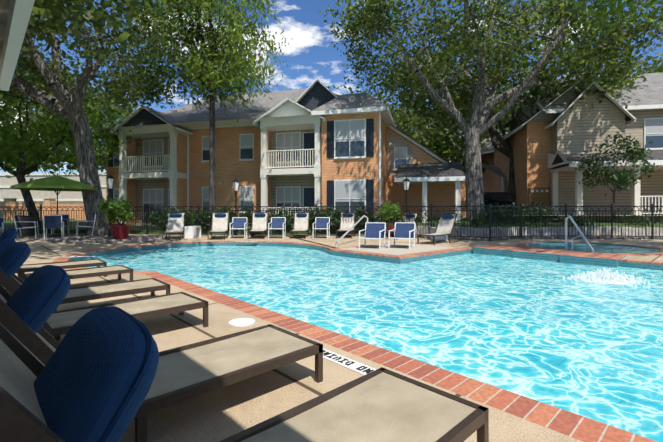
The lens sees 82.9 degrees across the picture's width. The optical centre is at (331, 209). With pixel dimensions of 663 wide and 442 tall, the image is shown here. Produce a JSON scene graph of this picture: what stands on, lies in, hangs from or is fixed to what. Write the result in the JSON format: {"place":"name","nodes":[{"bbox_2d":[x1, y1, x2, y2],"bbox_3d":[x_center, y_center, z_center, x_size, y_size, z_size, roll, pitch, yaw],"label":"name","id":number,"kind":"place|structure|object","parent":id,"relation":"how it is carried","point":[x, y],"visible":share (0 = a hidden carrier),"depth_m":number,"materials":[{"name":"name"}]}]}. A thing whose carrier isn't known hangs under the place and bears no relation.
{"place":"outdoors","nodes":[
{"label":"outdoors","id":0,"kind":"place"},
{"bbox_2d":[0,234,662,441],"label":"pool deck","id":1,"kind":"structure","parent":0,"point":[220,414],"depth_m":2.58,"materials":[{"name":"concrete"}]},
{"bbox_2d":[0,217,3,232],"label":"pool chair","id":2,"kind":"object","parent":1,"relation":"on","point":[2,222],"visible":0.9,"depth_m":15.72,"materials":[{"name":"white"}]},
{"bbox_2d":[0,0,34,90],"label":"roof eave","id":3,"kind":"object","parent":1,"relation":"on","point":[14,17],"visible":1,"depth_m":3.08,"materials":[{"name":"white paint"}]},
{"bbox_2d":[13,215,38,237],"bbox_3d":[-12.326,0.662,15.173,0.720,0.917,0.599,0,0,-30],"label":"patio chair","id":4,"kind":"object","parent":1,"relation":"on","point":[17,221],"visible":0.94,"depth_m":15.08,"materials":[{"name":"white metal"}]},
{"bbox_2d":[17,210,37,235],"bbox_3d":[-13.206,0.564,16.308,0.720,1.110,0.720,0,0,-44],"label":"trash can","id":5,"kind":"object","parent":1,"relation":"on","point":[27,231],"visible":0.9,"depth_m":16.10,"materials":[{"name":"black metal"}]},
{"bbox_2d":[21,39,54,53],"bbox_3d":[-17.910,-5.341,11.259,14.674,13.120,13.957,0,0,1],"label":"shade tree","id":6,"kind":"object","parent":1,"relation":"on","point":[36,46],"visible":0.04,"depth_m":14.16,"materials":[{"name":"green plant"}]},
{"bbox_2d":[43,215,63,238],"bbox_3d":[-10.934,0.662,14.797,0.599,0.917,0.720,0,0,-30],"label":"patio chair","id":7,"kind":"object","parent":1,"relation":"on","point":[53,222],"visible":0.9,"depth_m":14.56,"materials":[{"name":"white"}]},
{"bbox_2d":[10,157,96,236],"bbox_3d":[-11.442,-0.511,15.681,2.772,3.260,2.772,0,0,-21],"label":"patio umbrella","id":8,"kind":"object","parent":1,"relation":"on","point":[57,183],"visible":0.88,"depth_m":15.13,"materials":[{"name":"green fabric"}]},
{"bbox_2d":[2,259,106,286],"bbox_3d":[-4.692,0.700,5.836,1.996,0.838,0.655,0,0,-44],"label":"chaise lounge","id":9,"kind":"object","parent":1,"relation":"on","point":[66,265],"visible":0.56,"depth_m":6.14,"materials":[{"name":"beige fabric"}]},
{"bbox_2d":[39,219,74,236],"bbox_3d":[-11.442,0.754,15.681,1.200,0.731,1.200,0,0,-44],"label":"patio table","id":10,"kind":"object","parent":1,"relation":"on","point":[64,227],"visible":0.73,"depth_m":15.66,"materials":[{"name":"grey metal"}]},
{"bbox_2d":[51,214,69,234],"bbox_3d":[-11.950,0.662,16.565,0.599,0.917,0.720,0,0,-30],"label":"patio chair","id":11,"kind":"object","parent":1,"relation":"on","point":[65,216],"visible":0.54,"depth_m":16.87,"materials":[{"name":"white"}]},
{"bbox_2d":[0,228,132,280],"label":"chaise lounge","id":12,"kind":"object","parent":1,"relation":"on","point":[12,233],"visible":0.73,"depth_m":5.35,"materials":[{"name":"beige fabric"}]},
{"bbox_2d":[0,238,169,310],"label":"chaise lounge","id":13,"kind":"object","parent":1,"relation":"on","point":[98,291],"visible":0.52,"depth_m":4.17,"materials":[{"name":"beige fabric"}]},
{"bbox_2d":[76,214,95,235],"bbox_3d":[-10.558,0.662,16.189,0.720,0.917,0.599,0,0,-30],"label":"patio chair","id":14,"kind":"object","parent":1,"relation":"on","point":[84,226],"visible":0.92,"depth_m":15.95,"materials":[{"name":"white metal"}]},
{"bbox_2d":[22,0,167,70],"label":"shade tree","id":15,"kind":"object","parent":1,"relation":"on","point":[50,12],"visible":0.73,"depth_m":10.67,"materials":[{"name":"green plant"}]},
{"bbox_2d":[0,242,207,339],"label":"chaise lounge","id":16,"kind":"object","parent":1,"relation":"on","point":[13,259],"visible":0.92,"depth_m":3.24,"materials":[{"name":"beige fabric"}]},
{"bbox_2d":[0,0,214,235],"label":"oak tree","id":17,"kind":"object","parent":1,"relation":"on","point":[65,102],"visible":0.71,"depth_m":16.21,"materials":[{"name":"green plant"}]},
{"bbox_2d":[39,235,179,243],"bbox_3d":[-8.106,1.086,13.698,4.970,0.151,2.743,0,0,7],"label":"rock bed","id":18,"kind":"object","parent":1,"relation":"on","point":[104,239],"visible":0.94,"depth_m":13.26,"materials":[{"name":"grey stone"}]},
{"bbox_2d":[106,173,113,236],"bbox_3d":[-8.662,-0.156,14.698,0.240,2.550,0.240,0,0,-44],"label":"lamp post","id":19,"kind":"object","parent":1,"relation":"on","point":[110,180],"visible":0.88,"depth_m":14.65,"materials":[{"name":"black metal"}]},
{"bbox_2d":[109,224,131,239],"bbox_3d":[-7.622,0.826,13.564,0.729,0.585,0.740,0,0,-44],"label":"planter pot","id":20,"kind":"object","parent":1,"relation":"on","point":[120,232],"visible":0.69,"depth_m":13.33,"materials":[{"name":"red ceramic"}]},
{"bbox_2d":[94,195,135,225],"bbox_3d":[-7.803,0.051,13.526,1.197,1.161,1.758,0,0,-44],"label":"planter plant","id":21,"kind":"object","parent":20,"relation":"on","point":[117,210],"visible":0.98,"depth_m":13.28,"materials":[{"name":"green plant"}]},
{"bbox_2d":[0,265,322,441],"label":"chaise lounge","id":22,"kind":"object","parent":1,"relation":"on","point":[30,305],"visible":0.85,"depth_m":1.99,"materials":[{"name":"beige fabric"}]},
{"bbox_2d":[162,212,184,240],"bbox_3d":[-6.023,0.611,14.410,0.632,1.016,1.930,0,0,-17],"label":"chaise lounge","id":23,"kind":"object","parent":1,"relation":"on","point":[175,222],"visible":0.96,"depth_m":14.74,"materials":[{"name":"white fabric"}]},
{"bbox_2d":[184,226,200,237],"bbox_3d":[-5.551,0.889,15.050,0.450,0.460,0.620,0,0,-1],"label":"side table","id":24,"kind":"object","parent":1,"relation":"on","point":[192,231],"visible":1,"depth_m":14.74,"materials":[{"name":"white plastic"}]},
{"bbox_2d":[208,212,228,239],"bbox_3d":[-4.435,0.611,14.826,0.632,1.016,1.930,0,0,-11],"label":"chaise lounge","id":25,"kind":"object","parent":1,"relation":"on","point":[219,222],"visible":0.98,"depth_m":15.16,"materials":[{"name":"beige fabric"}]},
{"bbox_2d":[64,241,376,374],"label":"deck signs","id":26,"kind":"object","parent":1,"relation":"on","point":[355,366],"visible":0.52,"depth_m":2.82,"materials":[{"name":"white"}]},
{"bbox_2d":[230,217,246,238],"bbox_3d":[-3.674,0.713,14.876,0.599,0.818,0.720,0,0,-6],"label":"pool chair","id":27,"kind":"object","parent":1,"relation":"on","point":[239,223],"visible":0.88,"depth_m":15.13,"materials":[{"name":"white"}]},
{"bbox_2d":[0,307,488,441],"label":"chaise lounge","id":28,"kind":"object","parent":1,"relation":"on","point":[92,379],"visible":1,"depth_m":0.90,"materials":[{"name":"beige fabric"}]},
{"bbox_2d":[248,212,267,238],"bbox_3d":[-2.951,0.611,15.248,0.632,1.016,1.930,0,0,-5],"label":"chaise lounge","id":29,"kind":"object","parent":1,"relation":"on","point":[259,221],"visible":1,"depth_m":15.59,"materials":[{"name":"white fabric"}]},
{"bbox_2d":[268,217,285,238],"bbox_3d":[-2.156,0.713,14.910,0.599,0.818,0.720,0,0,0],"label":"pool chair","id":30,"kind":"object","parent":1,"relation":"on","point":[278,222],"visible":0.94,"depth_m":15.18,"materials":[{"name":"white"}]},
{"bbox_2d":[290,212,308,238],"bbox_3d":[-1.273,0.611,15.416,0.632,1.016,1.930,0,0,1],"label":"chaise lounge","id":31,"kind":"object","parent":1,"relation":"on","point":[301,221],"visible":1,"depth_m":15.76,"materials":[{"name":"white fabric"}]},
{"bbox_2d":[313,217,329,238],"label":"pool chair","id":32,"kind":"object","parent":1,"relation":"on","point":[322,222],"visible":0.98,"depth_m":15.20,"materials":[{"name":"white"}]},
{"bbox_2d":[0,203,662,240],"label":"pool fence","id":33,"kind":"object","parent":1,"relation":"on","point":[652,210],"visible":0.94,"depth_m":14.34,"materials":[{"name":"black metal"}]},
{"bbox_2d":[336,212,354,238],"bbox_3d":[0.625,0.611,15.579,0.632,1.016,1.930,0,0,8],"label":"chaise lounge","id":34,"kind":"object","parent":1,"relation":"on","point":[346,225],"visible":0.88,"depth_m":15.90,"materials":[{"name":"white fabric"}]},
{"bbox_2d":[335,215,367,245],"bbox_3d":[0.740,0.904,12.709,0.060,1.429,2.674,0,0,27],"label":"pool handrail","id":35,"kind":"object","parent":1,"relation":"on","point":[356,223],"visible":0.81,"depth_m":12.66,"materials":[{"name":"silver metal"}]},
{"bbox_2d":[53,241,662,441],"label":"pool coping","id":36,"kind":"object","parent":1,"relation":"on","point":[575,426],"visible":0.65,"depth_m":3.01,"materials":[{"name":"brick"}]},
{"bbox_2d":[386,225,394,236],"bbox_3d":[2.545,0.869,15.226,0.720,0.500,0.720,0,0,-44],"label":"planter pot","id":37,"kind":"object","parent":1,"relation":"on","point":[389,227],"visible":0.35,"depth_m":14.99,"materials":[{"name":"red ceramic"}]},
{"bbox_2d":[378,201,403,224],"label":"planter plant","id":38,"kind":"object","parent":37,"relation":"on","point":[388,211],"visible":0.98,"depth_m":15.07,"materials":[{"name":"green plant"}]},
{"bbox_2d":[334,242,457,254],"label":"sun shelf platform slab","id":39,"kind":"structure","parent":1,"relation":"on","point":[398,248],"depth_m":10.79,"materials":[{"name":"concrete"}]},
{"bbox_2d":[359,222,385,248],"bbox_3d":[1.213,0.753,11.071,0.639,0.738,0.770,0,0,20],"label":"patio chair","id":40,"kind":"object","parent":39,"relation":"on","point":[375,230],"visible":0.94,"depth_m":11.32,"materials":[{"name":"white"}]},
{"bbox_2d":[388,222,415,248],"bbox_3d":[2.089,0.753,11.088,0.639,0.738,0.770,0,0,24],"label":"patio chair","id":41,"kind":"object","parent":39,"relation":"on","point":[404,230],"visible":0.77,"depth_m":11.32,"materials":[{"name":"white"}]},
{"bbox_2d":[386,213,419,239],"bbox_3d":[2.876,0.624,14.982,0.632,0.988,1.930,0,0,42],"label":"chaise lounge","id":42,"kind":"object","parent":1,"relation":"on","point":[413,217],"visible":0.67,"depth_m":15.27,"materials":[{"name":"white fabric"}]},
{"bbox_2d":[417,213,459,244],"bbox_3d":[3.719,0.624,12.820,0.632,0.988,1.930,0,0,44],"label":"chaise lounge","id":43,"kind":"object","parent":1,"relation":"on","point":[445,224],"visible":0.96,"depth_m":13.04,"materials":[{"name":"beige fabric"}]},
{"bbox_2d":[431,227,447,240],"bbox_3d":[3.987,0.889,13.936,0.450,0.460,0.620,0,0,-1],"label":"side table","id":44,"kind":"object","parent":1,"relation":"on","point":[437,238],"visible":0.52,"depth_m":13.63,"materials":[{"name":"white plastic"}]},
{"bbox_2d":[385,234,662,239],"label":"strip rock","id":45,"kind":"object","parent":1,"relation":"on","point":[534,237],"visible":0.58,"depth_m":14.38,"materials":[{"name":"grey stone"}]},
{"bbox_2d":[473,241,662,267],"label":"spa and pavers","id":46,"kind":"object","parent":1,"relation":"on","point":[605,254],"visible":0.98,"depth_m":10.03,"materials":[{"name":"brick"}]},
{"bbox_2d":[571,235,580,248],"bbox_3d":[6.844,0.899,10.482,0.040,0.439,0.440,0,0,2],"label":"spa handrail","id":47,"kind":"object","parent":46,"relation":"on","point":[572,241],"visible":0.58,"depth_m":10.66,"materials":[{"name":"silver metal"}]},
{"bbox_2d":[565,216,593,251],"bbox_3d":[6.841,0.645,10.386,0.060,0.948,1.245,0,0,2],"label":"spa handrail","id":48,"kind":"object","parent":46,"relation":"on","point":[581,233],"visible":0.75,"depth_m":10.57,"materials":[{"name":"silver metal"}]},
{"bbox_2d":[531,0,662,47],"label":"tree foliage","id":49,"kind":"object","parent":1,"relation":"on","point":[602,11],"visible":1,"depth_m":11.28,"materials":[{"name":"green plant"}]},
{"bbox_2d":[0,0,662,172],"label":"sky","id":50,"kind":"structure","parent":0,"point":[301,21],"materials":[{"name":"blue"}]},
{"bbox_2d":[1,215,662,239],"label":"lawn terrain","id":51,"kind":"structure","parent":0,"point":[557,222],"depth_m":17.21,"materials":[{"name":"green plant"}]},
{"bbox_2d":[0,94,71,178],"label":"tree","id":52,"kind":"object","parent":51,"relation":"on","point":[9,112],"visible":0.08,"depth_m":33.44,"materials":[{"name":"green plant"}]},
{"bbox_2d":[0,53,145,226],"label":"tree","id":53,"kind":"object","parent":51,"relation":"on","point":[24,147],"visible":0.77,"depth_m":20.09,"materials":[{"name":"green plant"}]},
{"bbox_2d":[2,84,143,174],"bbox_3d":[-22.784,-6.315,39.488,15.630,14.068,16.730,0,0,22],"label":"tree","id":54,"kind":"object","parent":51,"relation":"on","point":[103,166],"visible":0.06,"depth_m":36.62,"materials":[{"name":"green plant"}]},
{"bbox_2d":[141,207,170,229],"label":"shrub","id":55,"kind":"object","parent":51,"relation":"on","point":[155,217],"visible":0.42,"depth_m":17.57,"materials":[{"name":"green plant"}]},
{"bbox_2d":[159,205,205,227],"bbox_3d":[-6.731,0.383,17.366,2.034,1.357,2.259,0,0,-44],"label":"shrub","id":56,"kind":"object","parent":51,"relation":"on","point":[163,221],"visible":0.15,"depth_m":17.12,"materials":[{"name":"green plant"}]},
{"bbox_2d":[185,205,214,233],"bbox_3d":[-5.898,0.439,17.254,1.870,1.274,1.738,0,0,-44],"label":"shrub","id":57,"kind":"object","parent":51,"relation":"on","point":[201,216],"visible":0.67,"depth_m":16.91,"materials":[{"name":"green plant"}]},
{"bbox_2d":[126,0,308,228],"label":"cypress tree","id":58,"kind":"object","parent":51,"relation":"on","point":[212,75],"visible":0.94,"depth_m":17.82,"materials":[{"name":"green plant"}]},
{"bbox_2d":[211,205,241,230],"bbox_3d":[-4.693,0.409,17.402,1.730,1.250,1.673,0,0,-44],"label":"shrub","id":59,"kind":"object","parent":51,"relation":"on","point":[232,213],"visible":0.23,"depth_m":17.07,"materials":[{"name":"green plant"}]},
{"bbox_2d":[232,177,239,234],"bbox_3d":[-4.202,-0.156,16.503,0.240,2.550,0.240,0,0,-44],"label":"lamp post","id":60,"kind":"object","parent":51,"relation":"on","point":[235,182],"visible":0.9,"depth_m":16.47,"materials":[{"name":"black metal"}]},
{"bbox_2d":[0,132,507,234],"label":"background buildings","id":61,"kind":"structure","parent":51,"relation":"on","point":[10,198],"depth_m":33.41,"materials":[{"name":"grey"}]},
{"bbox_2d":[239,207,272,234],"bbox_3d":[-3.443,0.485,17.005,1.814,1.325,1.866,0,0,-44],"label":"shrub","id":62,"kind":"object","parent":51,"relation":"on","point":[249,216],"visible":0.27,"depth_m":16.77,"materials":[{"name":"green plant"}]},
{"bbox_2d":[91,79,465,225],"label":"apartment building","id":63,"kind":"structure","parent":51,"relation":"on","point":[316,141],"depth_m":20.57,"materials":[{"name":"orange brick"}]},
{"bbox_2d":[263,207,293,230],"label":"shrub","id":64,"kind":"object","parent":51,"relation":"on","point":[288,220],"visible":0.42,"depth_m":17.00,"materials":[{"name":"green plant"}]},
{"bbox_2d":[298,207,321,226],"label":"shrub","id":65,"kind":"object","parent":51,"relation":"on","point":[310,223],"visible":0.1,"depth_m":17.32,"materials":[{"name":"green plant"}]},
{"bbox_2d":[307,203,347,231],"bbox_3d":[-0.225,0.357,17.149,2.032,1.352,2.038,0,0,-20],"label":"shrub","id":66,"kind":"object","parent":51,"relation":"on","point":[327,213],"visible":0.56,"depth_m":16.80,"materials":[{"name":"green plant"}]},
{"bbox_2d":[329,208,360,231],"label":"shrub","id":67,"kind":"object","parent":51,"relation":"on","point":[337,218],"visible":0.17,"depth_m":16.85,"materials":[{"name":"green plant"}]},
{"bbox_2d":[353,204,380,228],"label":"shrub","id":68,"kind":"object","parent":51,"relation":"on","point":[358,215],"visible":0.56,"depth_m":17.08,"materials":[{"name":"green plant"}]},
{"bbox_2d":[327,78,431,148],"bbox_3d":[2.406,-6.436,39.981,15.232,14.309,16.348,0,0,-44],"label":"tree","id":69,"kind":"object","parent":51,"relation":"on","point":[399,115],"visible":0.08,"depth_m":36.53,"materials":[{"name":"green plant"}]},
{"bbox_2d":[403,176,409,212],"bbox_3d":[3.196,-0.156,16.000,0.240,2.550,0.240,0,0,-44],"label":"lamp post","id":70,"kind":"object","parent":51,"relation":"on","point":[406,182],"visible":0.65,"depth_m":15.96,"materials":[{"name":"black metal"}]},
{"bbox_2d":[372,88,459,158],"bbox_3d":[8.392,-6.921,44.206,16.662,15.280,16.288,0,0,-44],"label":"tree","id":71,"kind":"object","parent":51,"relation":"on","point":[411,109],"depth_m":38.99,"materials":[{"name":"green plant"}]},
{"bbox_2d":[399,90,518,173],"bbox_3d":[13.116,-5.420,36.562,15.050,12.278,14.907,0,0,-15],"label":"tree","id":72,"kind":"object","parent":51,"relation":"on","point":[444,150],"visible":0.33,"depth_m":33.85,"materials":[{"name":"green plant"}]},
{"bbox_2d":[319,0,662,221],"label":"oak tree","id":73,"kind":"object","parent":51,"relation":"on","point":[370,17],"visible":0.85,"depth_m":17.37,"materials":[{"name":"green plant"}]},
{"bbox_2d":[477,200,523,224],"bbox_3d":[7.646,0.300,16.997,2.341,1.466,1.916,0,0,25],"label":"shrub","id":74,"kind":"object","parent":51,"relation":"on","point":[501,215],"visible":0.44,"depth_m":16.77,"materials":[{"name":"green plant"}]},
{"bbox_2d":[446,73,560,151],"bbox_3d":[18.176,-6.929,39.549,17.201,15.296,16.498,0,0,36],"label":"tree","id":75,"kind":"object","parent":51,"relation":"on","point":[461,144],"visible":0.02,"depth_m":39.16,"materials":[{"name":"green plant"}]},
{"bbox_2d":[373,0,656,213],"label":"oak tree","id":76,"kind":"object","parent":51,"relation":"on","point":[515,110],"visible":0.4,"depth_m":20.81,"materials":[{"name":"green plant"}]},
{"bbox_2d":[374,211,662,226],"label":"hedge","id":77,"kind":"object","parent":51,"relation":"on","point":[480,218],"visible":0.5,"depth_m":16.06,"materials":[{"name":"green plant"}]},
{"bbox_2d":[513,201,561,221],"bbox_3d":[9.700,0.299,17.928,2.031,1.464,2.220,0,0,18],"label":"shrub","id":78,"kind":"object","parent":51,"relation":"on","point":[536,208],"visible":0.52,"depth_m":17.54,"materials":[{"name":"green plant"}]},
{"bbox_2d":[488,73,662,220],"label":"house","id":79,"kind":"structure","parent":51,"relation":"on","point":[552,140],"depth_m":19.93,"materials":[{"name":"beige"}]},
{"bbox_2d":[564,132,661,218],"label":"tree","id":80,"kind":"object","parent":51,"relation":"on","point":[623,177],"depth_m":16.91,"materials":[{"name":"green plant"}]},
{"bbox_2d":[628,46,662,74],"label":"tree","id":81,"kind":"object","parent":51,"relation":"on","point":[655,68],"depth_m":30.25,"materials":[{"name":"green plant"}]},
{"bbox_2d":[78,233,662,240],"bbox_3d":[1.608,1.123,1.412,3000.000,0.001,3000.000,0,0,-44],"label":"ground sheet","id":82,"kind":"object","parent":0,"point":[306,235],"depth_m":16.36,"materials":[{"name":"concrete"}]},
{"bbox_2d":[384,226,662,236],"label":"retaining wall","id":83,"kind":"structure","parent":82,"relation":"on","point":[556,231],"depth_m":15.43,"materials":[{"name":"stone"}]},
{"bbox_2d":[84,246,662,441],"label":"pool water","id":84,"kind":"structure","parent":0,"point":[542,331],"depth_m":4.68,"materials":[{"name":"blue liquid"}]},
{"bbox_2d":[562,267,649,287],"bbox_3d":[4.905,1.153,6.731,1.700,0.231,1.360,0,0,-1],"label":"spa spill splash","id":85,"kind":"object","parent":84,"relation":"on","point":[607,277],"visible":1,"depth_m":6.63,"materials":[{"name":"white liquid"}]},
{"bbox_2d":[514,215,662,215],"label":"walkway and parking","id":86,"kind":"object","parent":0,"point":[594,215],"depth_m":17.11,"materials":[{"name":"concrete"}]},
{"bbox_2d":[483,192,514,212],"bbox_3d":[10.554,-0.451,25.212,1.780,1.420,4.500,0,0,-16],"label":"parked car","id":87,"kind":"object","parent":86,"relation":"on","point":[500,198],"visible":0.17,"depth_m":23.86,"materials":[{"name":"black paint"}]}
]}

